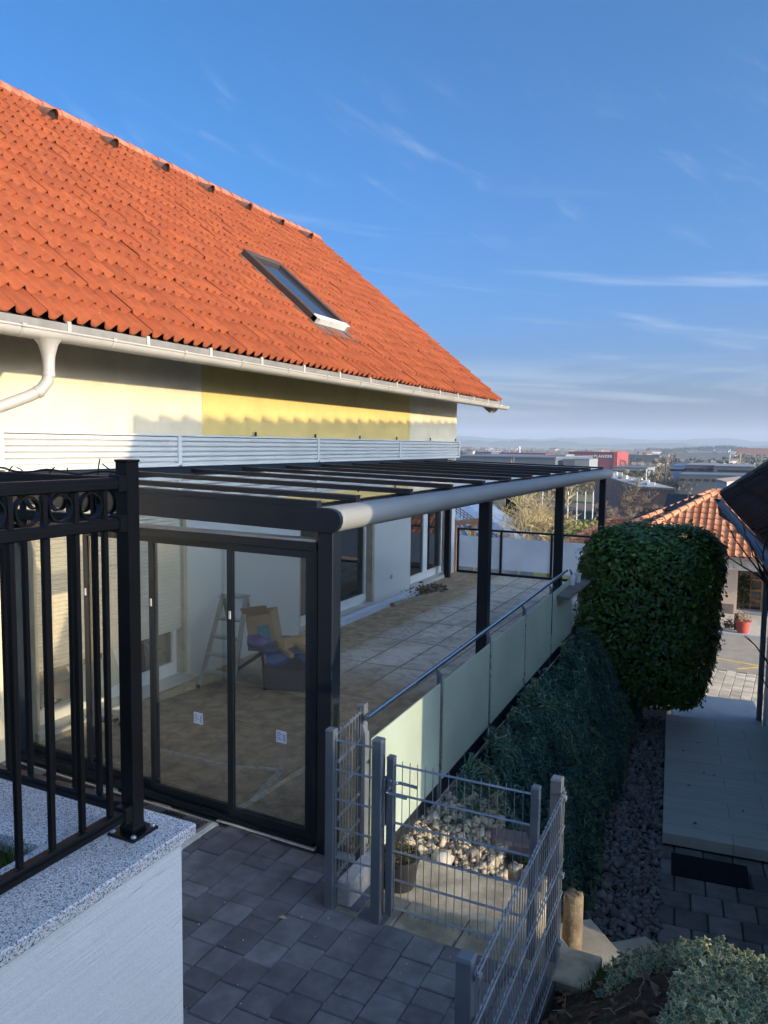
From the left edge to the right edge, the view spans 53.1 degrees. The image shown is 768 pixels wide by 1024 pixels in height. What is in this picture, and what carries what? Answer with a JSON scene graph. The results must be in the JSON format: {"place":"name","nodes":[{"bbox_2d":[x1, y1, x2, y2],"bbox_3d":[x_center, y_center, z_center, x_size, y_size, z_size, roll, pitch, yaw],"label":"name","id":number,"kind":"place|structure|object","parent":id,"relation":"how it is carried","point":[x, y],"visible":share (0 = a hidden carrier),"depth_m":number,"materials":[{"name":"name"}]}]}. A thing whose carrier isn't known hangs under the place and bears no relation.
{"place":"outdoors","nodes":[
{"label":"outdoors","id":0,"kind":"place"},
{"bbox_2d":[0,840,28,868],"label":"lawn grass","id":1,"kind":"structure","parent":0,"point":[9,860],"depth_m":2.36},
{"bbox_2d":[0,759,555,1023],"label":"paving","id":2,"kind":"structure","parent":0,"point":[266,885],"depth_m":4.38,"materials":[{"name":"concrete"}]},
{"bbox_2d":[4,762,105,791],"bbox_3d":[-2.872,2.321,6.590,1.185,0.066,0.220,3,6,28],"label":"drain grate","id":3,"kind":"object","parent":2,"relation":"on","point":[64,778],"visible":0.16,"depth_m":6.62,"materials":[{"name":"metal"}]},
{"bbox_2d":[0,778,195,1023],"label":"retaining wall","id":4,"kind":"structure","parent":2,"relation":"on","point":[90,932],"depth_m":2.23,"materials":[{"name":"paint"}]},
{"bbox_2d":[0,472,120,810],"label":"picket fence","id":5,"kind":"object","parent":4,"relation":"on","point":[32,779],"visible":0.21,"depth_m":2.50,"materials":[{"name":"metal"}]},
{"bbox_2d":[0,459,115,474],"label":"tied cable","id":6,"kind":"object","parent":5,"relation":"attached to","point":[62,471],"visible":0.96,"depth_m":2.44,"materials":[{"name":"rubber"}]},
{"bbox_2d":[0,459,157,894],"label":"picket fence","id":7,"kind":"object","parent":4,"relation":"on","point":[127,815],"visible":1,"depth_m":2.21,"materials":[{"name":"metal"}]},
{"bbox_2d":[104,790,213,832],"bbox_3d":[-1.846,2.382,6.049,1.105,0.066,0.220,3,6,28],"label":"drain grate","id":8,"kind":"object","parent":2,"relation":"on","point":[174,812],"visible":0.17,"depth_m":6.01,"materials":[{"name":"metal"}]},
{"bbox_2d":[181,819,354,860],"bbox_3d":[-1.249,2.504,4.502,1.305,0.032,2.710,3,6,26],"label":"mortar edge","id":9,"kind":"object","parent":2,"relation":"on","point":[206,829],"visible":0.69,"depth_m":5.64,"materials":[{"name":"concrete"}]},
{"bbox_2d":[324,702,371,909],"bbox_3d":[-0.120,1.943,4.997,0.335,1.252,0.619,3,5,19],"label":"wire fence","id":10,"kind":"object","parent":2,"relation":"on","point":[332,761],"visible":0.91,"depth_m":4.79,"materials":[{"name":"metal"}]},
{"bbox_2d":[370,736,541,959],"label":"garden gate","id":11,"kind":"structure","parent":10,"relation":"attached to","point":[384,795],"depth_m":4.56,"materials":[{"name":"metal"}]},
{"bbox_2d":[337,847,370,906],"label":"stone block","id":12,"kind":"structure","parent":2,"relation":"on","point":[349,899],"depth_m":4.91,"materials":[{"name":"stone"}]},
{"bbox_2d":[334,893,601,992],"bbox_3d":[0.466,2.545,4.604,1.595,0.058,0.315,3,6,26],"label":"slab strip","id":13,"kind":"object","parent":2,"relation":"on","point":[573,966],"visible":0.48,"depth_m":4.53,"materials":[{"name":"concrete"}]},
{"bbox_2d":[454,775,566,1023],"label":"wire fence","id":14,"kind":"object","parent":2,"relation":"on","point":[469,976],"visible":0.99,"depth_m":3.59,"materials":[{"name":"metal"}]},
{"bbox_2d":[0,0,767,441],"label":"sky","id":15,"kind":"structure","parent":0,"point":[569,198],"materials":[{"name":"blue"}]},
{"bbox_2d":[448,816,562,923],"bbox_3d":[0.915,2.764,5.862,1.567,0.380,2.300,3,6,26],"label":"rock bed","id":16,"kind":"object","parent":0,"point":[508,857],"visible":0.12,"depth_m":6.11,"materials":[{"name":"stone"}]},
{"bbox_2d":[398,774,509,883],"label":"rubble stones","id":17,"kind":"object","parent":16,"relation":"on","point":[466,857],"visible":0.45,"depth_m":5.91,"materials":[{"name":"stone"}]},
{"bbox_2d":[432,851,455,865],"bbox_3d":[0.401,2.507,5.521,0.175,0.123,0.182,3,6,26],"label":"boulder","id":18,"kind":"object","parent":17,"relation":"on","point":[443,857],"visible":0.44,"depth_m":5.50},
{"bbox_2d":[490,828,528,855],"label":"stone slab","id":19,"kind":"structure","parent":17,"relation":"on","point":[518,836],"depth_m":5.88,"materials":[{"name":"stone"}]},
{"bbox_2d":[384,860,545,937],"bbox_3d":[0.439,2.660,5.109,1.180,0.308,0.530,3,6,26],"label":"landing","id":20,"kind":"object","parent":16,"relation":"on","point":[451,902],"visible":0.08,"depth_m":5.04,"materials":[{"name":"concrete"}]},
{"bbox_2d":[384,827,430,893],"bbox_3d":[0.121,2.309,5.131,0.372,0.376,0.359,0,5,-6],"label":"plant pot","id":21,"kind":"object","parent":20,"relation":"on","point":[402,868],"visible":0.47,"depth_m":5.05,"materials":[{"name":"ceramic"}]},
{"bbox_2d":[458,795,508,824],"bbox_3d":[0.824,2.549,6.384,0.462,0.279,0.529,1,5,1],"label":"shrub","id":22,"kind":"object","parent":16,"relation":"on","point":[478,808],"visible":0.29,"depth_m":6.38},
{"bbox_2d":[472,856,499,875],"bbox_3d":[0.638,2.645,5.470,0.564,0.218,0.085,-4,7,-44],"label":"edging stone","id":23,"kind":"object","parent":16,"relation":"on","point":[478,868],"visible":0.2,"depth_m":5.56,"materials":[{"name":"stone"}]},
{"bbox_2d":[508,861,522,882],"bbox_3d":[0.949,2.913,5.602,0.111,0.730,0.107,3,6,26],"label":"rock","id":24,"kind":"object","parent":16,"relation":"on","point":[517,869],"visible":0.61,"depth_m":5.53,"materials":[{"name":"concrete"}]},
{"bbox_2d":[509,852,541,872],"bbox_3d":[1.081,2.697,5.896,0.253,0.217,0.261,1,5,8],"label":"shrub","id":25,"kind":"object","parent":16,"relation":"on","point":[524,861],"visible":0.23,"depth_m":5.89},
{"bbox_2d":[562,887,583,950],"bbox_3d":[1.250,3.118,5.146,0.133,1.210,0.129,3,6,26],"label":"palisade","id":26,"kind":"object","parent":16,"relation":"on","point":[572,921],"visible":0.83,"depth_m":5.06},
{"bbox_2d":[456,436,767,578],"bbox_3d":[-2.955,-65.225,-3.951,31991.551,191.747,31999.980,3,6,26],"label":"terrain","id":27,"kind":"structure","parent":0,"point":[583,444],"depth_m":8076.02,"materials":[{"name":"plant"}]},
{"bbox_2d":[0,80,509,762],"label":"house","id":28,"kind":"structure","parent":27,"relation":"on","point":[156,312],"depth_m":9.54,"materials":[{"name":"tile"}]},
{"bbox_2d":[32,505,192,740],"bbox_3d":[-2.861,0.934,8.160,0.260,2.280,2.190,3,6,26],"label":"shutter window","id":29,"kind":"structure","parent":28,"relation":"in","point":[172,581],"depth_m":8.15,"materials":[{"name":"white paint"}]},
{"bbox_2d":[299,525,376,633],"bbox_3d":[-0.773,0.591,12.445,0.260,2.300,2.490,3,6,26],"label":"balcony door","id":30,"kind":"structure","parent":28,"relation":"in","point":[356,543],"depth_m":13.16,"materials":[{"name":"white paint"}]},
{"bbox_2d":[409,511,444,589],"bbox_3d":[0.897,0.308,15.870,0.260,2.300,2.090,3,6,26],"label":"balcony door","id":31,"kind":"structure","parent":28,"relation":"in","point":[427,530],"depth_m":16.02,"materials":[{"name":"white paint"}]},
{"bbox_2d":[454,518,478,571],"bbox_3d":[2.887,2.365,26.119,1.174,4.441,0.140,3,6,26],"label":"timber pergola","id":32,"kind":"object","parent":27,"relation":"on","point":[473,521],"visible":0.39,"depth_m":26.00,"materials":[{"name":"brown wood"}]},
{"bbox_2d":[455,504,540,575],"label":"blue roof house","id":33,"kind":"structure","parent":27,"relation":"on","point":[468,512],"depth_m":35.57,"materials":[{"name":"metal"}]},
{"bbox_2d":[502,495,530,529],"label":"bare tree","id":34,"kind":"object","parent":27,"relation":"on","point":[508,501],"visible":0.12,"depth_m":44.94,"materials":[{"name":"brown plant"}]},
{"bbox_2d":[456,454,592,464],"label":"industrial hall","id":35,"kind":"structure","parent":27,"relation":"on","point":[534,459],"depth_m":786.59,"materials":[{"name":"metal"}]},
{"bbox_2d":[499,452,554,454],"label":"industrial hall","id":36,"kind":"structure","parent":27,"relation":"on","point":[525,453],"depth_m":1178.25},
{"bbox_2d":[462,513,597,540],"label":"hillside bushes","id":37,"kind":"object","parent":27,"relation":"on","point":[578,527],"visible":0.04,"depth_m":65.41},
{"bbox_2d":[492,460,581,576],"bbox_3d":[6.611,0.756,33.556,4.070,6.248,5.536,3,6,26],"label":"bare tree","id":38,"kind":"object","parent":27,"relation":"on","point":[541,521],"visible":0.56,"depth_m":32.95,"materials":[{"name":"brown plant"}]},
{"bbox_2d":[493,500,581,574],"bbox_3d":[6.184,1.627,31.871,2.664,4.206,3.674,-4,7,-43],"label":"bare tree","id":39,"kind":"object","parent":27,"relation":"on","point":[545,538],"visible":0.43,"depth_m":31.77,"materials":[{"name":"brown plant"}]},
{"bbox_2d":[563,458,577,465],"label":"industrial hall","id":40,"kind":"structure","parent":27,"relation":"on","point":[569,461],"depth_m":765.28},
{"bbox_2d":[575,458,597,466],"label":"industrial hall","id":41,"kind":"structure","parent":27,"relation":"on","point":[592,462],"depth_m":692.35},
{"bbox_2d":[568,451,627,469],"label":"warehouse","id":42,"kind":"structure","parent":27,"relation":"on","point":[609,460],"depth_m":975.47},
{"bbox_2d":[563,516,632,543],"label":"hipped house","id":43,"kind":"structure","parent":27,"relation":"on","point":[614,519],"depth_m":34.49,"materials":[{"name":"orange tile"}]},
{"bbox_2d":[591,499,626,518],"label":"bare tree","id":44,"kind":"object","parent":27,"relation":"on","point":[610,513],"visible":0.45,"depth_m":117.12,"materials":[{"name":"brown plant"}]},
{"bbox_2d":[460,447,766,495],"bbox_3d":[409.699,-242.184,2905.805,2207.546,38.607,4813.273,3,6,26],"label":"distant bare trees","id":45,"kind":"object","parent":27,"relation":"on","point":[658,476],"visible":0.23,"depth_m":549.39,"materials":[{"name":"plant"}]},
{"bbox_2d":[460,447,767,466],"bbox_3d":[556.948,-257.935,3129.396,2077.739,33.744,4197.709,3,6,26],"label":"distant conifers","id":46,"kind":"object","parent":27,"relation":"on","point":[698,460],"visible":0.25,"depth_m":1066.16,"materials":[{"name":"plant"}]},
{"bbox_2d":[613,466,655,481],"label":"industrial hall","id":47,"kind":"structure","parent":27,"relation":"on","point":[632,468],"depth_m":598.27,"materials":[{"name":"metal"}]},
{"bbox_2d":[594,472,675,517],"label":"brick building","id":48,"kind":"structure","parent":27,"relation":"on","point":[616,488],"depth_m":236.68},
{"bbox_2d":[617,475,659,517],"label":"bare tree","id":49,"kind":"object","parent":27,"relation":"on","point":[630,497],"visible":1,"depth_m":144.43,"materials":[{"name":"brown plant"}]},
{"bbox_2d":[628,454,661,462],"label":"industrial hall","id":50,"kind":"structure","parent":27,"relation":"on","point":[648,458],"depth_m":1190.71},
{"bbox_2d":[639,504,661,514],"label":"bare tree","id":51,"kind":"object","parent":27,"relation":"on","point":[647,509],"visible":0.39,"depth_m":156.39,"materials":[{"name":"brown plant"}]},
{"bbox_2d":[627,489,715,526],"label":"hipped house","id":52,"kind":"structure","parent":27,"relation":"on","point":[674,502],"depth_m":33.10,"materials":[{"name":"brown tile"}]},
{"bbox_2d":[669,464,686,482],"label":"industrial hall","id":53,"kind":"structure","parent":27,"relation":"on","point":[676,469],"depth_m":525.10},
{"bbox_2d":[645,445,746,452],"bbox_3d":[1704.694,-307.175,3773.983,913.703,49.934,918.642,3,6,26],"label":"forest ridge","id":54,"kind":"structure","parent":27,"relation":"on","point":[709,448],"depth_m":3568.59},
{"bbox_2d":[684,463,717,472],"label":"industrial hall","id":55,"kind":"structure","parent":27,"relation":"on","point":[699,467],"depth_m":519.28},
{"bbox_2d":[675,452,730,460],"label":"industrial hall","id":56,"kind":"structure","parent":27,"relation":"on","point":[696,456],"depth_m":1385.66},
{"bbox_2d":[678,472,746,495],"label":"industrial hall","id":57,"kind":"structure","parent":27,"relation":"on","point":[705,481],"depth_m":436.58,"materials":[{"name":"metal"}]},
{"bbox_2d":[671,696,761,725],"bbox_3d":[5.782,4.256,13.520,1.400,1.580,1.600,3,5,20],"label":"pale landing","id":58,"kind":"object","parent":27,"relation":"on","point":[730,710],"visible":0.12,"depth_m":13.39,"materials":[{"name":"concrete"}]},
{"bbox_2d":[715,476,740,488],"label":"white block","id":59,"kind":"structure","parent":27,"relation":"on","point":[721,483],"depth_m":181.16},
{"bbox_2d":[714,464,755,472],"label":"industrial hall","id":60,"kind":"structure","parent":27,"relation":"on","point":[732,468],"depth_m":492.72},
{"bbox_2d":[736,448,767,454],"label":"industrial hall","id":61,"kind":"structure","parent":27,"relation":"on","point":[758,451],"depth_m":1797.53,"materials":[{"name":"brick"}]},
{"bbox_2d":[536,954,765,1023],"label":"garden bank","id":62,"kind":"structure","parent":0,"point":[578,1010],"depth_m":3.66,"materials":[{"name":"soil"}]},
{"bbox_2d":[540,919,657,989],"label":"garden steps","id":63,"kind":"structure","parent":62,"relation":"on","point":[596,941],"depth_m":5.24,"materials":[{"name":"concrete"}]},
{"bbox_2d":[556,949,653,1003],"bbox_3d":[1.264,2.563,4.300,0.707,0.669,0.796,3,6,26],"label":"grass tuft","id":64,"kind":"object","parent":62,"relation":"on","point":[601,972],"visible":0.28,"depth_m":4.16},
{"bbox_2d":[539,958,760,1023],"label":"clods","id":65,"kind":"object","parent":62,"relation":"on","point":[652,1012],"visible":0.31,"depth_m":3.59,"materials":[{"name":"soil"}]},
{"bbox_2d":[553,946,750,1023],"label":"twigs","id":66,"kind":"object","parent":62,"relation":"on","point":[628,1002],"visible":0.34,"depth_m":3.54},
{"bbox_2d":[551,948,763,1023],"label":"dead leaves","id":67,"kind":"object","parent":62,"relation":"on","point":[641,1012],"visible":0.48,"depth_m":3.56,"materials":[{"name":"brown plant"}]},
{"bbox_2d":[592,935,767,1023],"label":"ivy","id":68,"kind":"object","parent":62,"relation":"on","point":[705,998],"visible":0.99,"depth_m":3.48,"materials":[{"name":"green plant"}]},
{"bbox_2d":[642,707,666,721],"bbox_3d":[2.509,3.769,9.246,1.620,0.001,9.500,3,5,20],"label":"pebble bed","id":69,"kind":"object","parent":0,"point":[652,712],"depth_m":13.20,"materials":[{"name":"gravel"}]},
{"bbox_2d":[584,715,665,945],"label":"pebbles","id":70,"kind":"object","parent":69,"relation":"on","point":[631,877],"visible":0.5,"depth_m":8.53,"materials":[{"name":"gravel"}]},
{"bbox_2d":[593,720,767,957],"bbox_3d":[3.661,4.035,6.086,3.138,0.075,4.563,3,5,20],"label":"yard paving","id":71,"kind":"structure","parent":0,"point":[728,926],"depth_m":7.52,"materials":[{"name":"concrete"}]},
{"bbox_2d":[671,852,750,889],"bbox_3d":[3.459,3.807,8.162,0.760,0.018,0.460,3,5,20],"label":"doormat","id":72,"kind":"object","parent":71,"relation":"on","point":[712,871],"visible":1,"depth_m":8.14,"materials":[{"name":"rubber"}]},
{"bbox_2d":[662,714,767,861],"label":"tiled terrace","id":73,"kind":"structure","parent":71,"relation":"on","point":[732,757],"depth_m":9.90,"materials":[{"name":"concrete"}]},
{"bbox_2d":[714,460,767,726],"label":"neighbour house","id":74,"kind":"structure","parent":71,"relation":"on","point":[745,496],"depth_m":11.46,"materials":[{"name":"tile"}]},
{"bbox_2d":[719,515,767,686],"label":"bare bush","id":75,"kind":"object","parent":71,"relation":"on","point":[762,577],"visible":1,"depth_m":6.50,"materials":[{"name":"brown plant"}]},
{"bbox_2d":[650,669,764,722],"bbox_3d":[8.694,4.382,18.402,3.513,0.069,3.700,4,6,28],"label":"forecourt paving","id":76,"kind":"structure","parent":0,"point":[747,691],"depth_m":18.95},
{"bbox_2d":[709,613,767,635],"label":"pavement","id":77,"kind":"structure","parent":0,"point":[755,627],"depth_m":25.46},
{"bbox_2d":[647,488,767,615],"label":"hipped house","id":78,"kind":"structure","parent":77,"relation":"on","point":[700,510],"depth_m":27.28,"materials":[{"name":"orange tile"}]},
{"bbox_2d":[738,571,767,610],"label":"window","id":79,"kind":"structure","parent":78,"relation":"in","point":[757,583],"depth_m":27.25,"materials":[{"name":"brown wood"}]},
{"bbox_2d":[719,618,734,628],"bbox_3d":[11.056,3.597,24.710,0.689,0.334,0.555,-4,7,-42],"label":"plant","id":80,"kind":"object","parent":77,"relation":"on","point":[730,624],"visible":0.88,"depth_m":24.64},
{"bbox_2d":[729,610,752,633],"bbox_3d":[11.193,3.411,24.104,0.708,0.810,0.750,3,6,26],"label":"flower pot","id":81,"kind":"object","parent":77,"relation":"on","point":[743,625],"visible":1,"depth_m":24.02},
{"bbox_2d":[737,575,754,609],"bbox_3d":[12.696,2.868,27.198,0.807,1.225,0.954,-1,5,-15],"label":"evergreen shrub","id":82,"kind":"object","parent":77,"relation":"on","point":[740,590],"visible":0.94,"depth_m":27.11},
{"bbox_2d":[715,635,766,674],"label":"road","id":83,"kind":"structure","parent":0,"point":[740,649],"depth_m":21.91,"materials":[{"name":"asphalt"}]},
{"bbox_2d":[716,658,765,668],"bbox_3d":[8.598,4.067,21.678,4.411,0.001,0.908,5,6,38],"label":"road marking","id":84,"kind":"object","parent":83,"relation":"on","point":[742,662],"visible":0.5,"depth_m":20.92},
{"bbox_2d":[721,631,767,639],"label":"kerb","id":85,"kind":"structure","parent":83,"relation":"on","point":[742,635],"depth_m":23.91,"materials":[{"name":"concrete"}]},
{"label":"bank slope","id":86,"kind":"structure","parent":0,"visible":0},
{"bbox_2d":[472,639,574,763],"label":"terrace wall","id":87,"kind":"structure","parent":86,"relation":"on","point":[554,663],"depth_m":7.88,"materials":[{"name":"concrete"}]},
{"bbox_2d":[35,572,591,854],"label":"terrace floor","id":88,"kind":"structure","parent":87,"relation":"on","point":[387,653],"depth_m":8.46,"materials":[{"name":"tile"}]},
{"bbox_2d":[102,709,119,725],"bbox_3d":[-2.674,2.069,7.827,0.410,0.124,0.254,3,6,26],"label":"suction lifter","id":89,"kind":"object","parent":88,"relation":"on","point":[115,714],"visible":0.28,"depth_m":7.82,"materials":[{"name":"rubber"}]},
{"bbox_2d":[14,521,317,846],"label":"sliding glass wall","id":90,"kind":"structure","parent":88,"relation":"on","point":[230,542],"depth_m":5.83,"materials":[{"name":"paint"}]},
{"bbox_2d":[148,747,283,801],"bbox_3d":[-1.555,2.241,6.707,1.509,0.001,0.648,3,6,26],"label":"floor marking","id":91,"kind":"object","parent":88,"relation":"on","point":[262,790],"visible":0.8,"depth_m":6.73,"materials":[{"name":"paint"}]},
{"bbox_2d":[196,593,265,687],"bbox_3d":[-1.782,1.487,9.072,0.540,1.097,0.774,3,6,26],"label":"step ladder","id":92,"kind":"object","parent":88,"relation":"on","point":[218,617],"visible":0.76,"depth_m":8.90,"materials":[{"name":"metal"}]},
{"bbox_2d":[238,652,260,670],"bbox_3d":[-1.561,1.759,9.239,0.683,0.450,0.035,6,7,44],"label":"metal bar","id":93,"kind":"object","parent":88,"relation":"on","point":[249,661],"visible":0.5,"depth_m":9.29,"materials":[{"name":"metal"}]},
{"bbox_2d":[248,635,304,692],"bbox_3d":[-1.109,1.790,9.073,0.820,0.501,0.660,1,5,8],"label":"work table","id":94,"kind":"object","parent":88,"relation":"on","point":[272,648],"visible":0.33,"depth_m":8.79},
{"bbox_2d":[247,635,272,649],"bbox_3d":[-1.432,1.494,8.853,0.298,0.170,0.278,0,5,-9],"label":"plastic bag","id":95,"kind":"object","parent":94,"relation":"on","point":[259,642],"visible":1,"depth_m":8.75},
{"bbox_2d":[240,605,281,642],"bbox_3d":[-1.422,1.287,8.918,0.388,0.514,0.409,1,5,8],"label":"cardboard box","id":96,"kind":"object","parent":94,"relation":"on","point":[263,620],"visible":0.78,"depth_m":8.83,"materials":[{"name":"cardboard"}]},
{"bbox_2d":[263,642,304,665],"bbox_3d":[-1.066,1.648,8.862,0.571,0.202,0.430,1,5,7],"label":"tarp","id":97,"kind":"object","parent":94,"relation":"on","point":[276,658],"visible":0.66,"depth_m":8.72,"materials":[{"name":"plastic"}]},
{"bbox_2d":[279,646,293,657],"bbox_3d":[-1.100,1.553,8.574,0.050,0.066,0.521,-1,6,-23],"label":"timber batten","id":98,"kind":"object","parent":97,"relation":"on","point":[285,651],"visible":0.88,"depth_m":8.48,"materials":[{"name":"brown wood"}]},
{"bbox_2d":[275,635,301,648],"bbox_3d":[-1.089,1.496,8.827,0.304,0.108,0.100,-2,6,-30],"label":"timber block","id":99,"kind":"object","parent":97,"relation":"on","point":[279,642],"depth_m":8.78,"materials":[{"name":"brown wood"}]},
{"bbox_2d":[283,634,305,648],"bbox_3d":[-1.019,1.494,8.859,0.343,0.110,0.130,-2,6,-30],"label":"timber block","id":100,"kind":"object","parent":97,"relation":"on","point":[287,644],"depth_m":8.78,"materials":[{"name":"yellow wood"}]},
{"bbox_2d":[261,658,304,691],"bbox_3d":[-1.118,1.907,9.034,0.520,0.263,0.480,1,5,8],"label":"tool case","id":101,"kind":"object","parent":88,"relation":"on","point":[289,676],"visible":0.62,"depth_m":8.82,"materials":[{"name":"plastic"}]},
{"bbox_2d":[11,458,613,854],"bbox_3d":[0.509,0.638,10.917,3.478,2.610,10.917,3,6,26],"label":"patio cover","id":102,"kind":"object","parent":88,"relation":"on","point":[328,502],"visible":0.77,"depth_m":6.71,"materials":[{"name":"metal"}]},
{"bbox_2d":[66,648,118,701],"bbox_3d":[-2.893,1.652,7.716,0.190,0.428,0.620,3,6,26],"label":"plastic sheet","id":103,"kind":"object","parent":102,"relation":"hanging from","point":[114,673],"visible":0.23,"depth_m":7.89,"materials":[{"name":"plastic"}]},
{"bbox_2d":[302,588,418,633],"bbox_3d":[-0.281,1.665,12.852,0.100,0.098,4.150,3,6,26],"label":"metal profile","id":104,"kind":"object","parent":88,"relation":"on","point":[359,614],"visible":0.61,"depth_m":13.05,"materials":[{"name":"metal"}]},
{"bbox_2d":[390,591,441,606],"bbox_3d":[0.603,1.588,14.062,0.100,0.060,1.434,5,7,39],"label":"timber plank","id":105,"kind":"object","parent":88,"relation":"on","point":[413,599],"visible":1,"depth_m":13.97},
{"bbox_2d":[410,581,448,595],"bbox_3d":[0.904,1.489,15.050,0.681,0.157,1.422,3,6,26],"label":"debris pile","id":106,"kind":"object","parent":88,"relation":"on","point":[436,587],"visible":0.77,"depth_m":14.95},
{"bbox_2d":[361,569,582,855],"bbox_3d":[2.033,1.641,9.959,0.081,1.321,10.615,3,6,24],"label":"glass balustrade","id":107,"kind":"object","parent":88,"relation":"on","point":[412,734],"visible":0.91,"depth_m":6.94,"materials":[{"name":"glass"}]},
{"bbox_2d":[552,579,590,599],"bbox_3d":[2.743,1.119,11.232,0.270,0.045,1.530,3,6,26],"label":"shelf board","id":108,"kind":"object","parent":107,"relation":"attached to","point":[569,592],"visible":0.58,"depth_m":11.03,"materials":[{"name":"grey wood"}]},
{"bbox_2d":[456,527,589,580],"bbox_3d":[3.126,0.953,16.565,3.298,1.050,0.070,3,6,26],"label":"end balustrade","id":109,"kind":"object","parent":88,"relation":"on","point":[524,555],"visible":0.61,"depth_m":16.65,"materials":[{"name":"glass"}]},
{"bbox_2d":[439,615,643,919],"bbox_3d":[2.427,2.951,9.520,1.102,2.132,7.773,3,6,24],"label":"juniper cover","id":110,"kind":"object","parent":86,"relation":"on","point":[582,680],"visible":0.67,"depth_m":8.41,"materials":[{"name":"plant"}]},
{"bbox_2d":[487,637,639,911],"bbox_3d":[2.339,2.857,9.140,1.102,1.626,6.434,3,6,26],"label":"trailing ivy","id":111,"kind":"object","parent":110,"relation":"on","point":[591,905],"visible":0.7,"depth_m":8.66,"materials":[{"name":"plant"}]},
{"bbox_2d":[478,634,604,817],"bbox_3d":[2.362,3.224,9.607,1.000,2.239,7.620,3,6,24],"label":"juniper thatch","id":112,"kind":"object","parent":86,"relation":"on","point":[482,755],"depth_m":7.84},
{"bbox_2d":[572,518,734,712],"bbox_3d":[4.324,1.553,12.478,2.453,3.029,2.549,3,6,26],"label":"laurel hedge","id":113,"kind":"object","parent":86,"relation":"on","point":[654,601],"visible":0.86,"depth_m":11.54,"materials":[{"name":"green plant"}]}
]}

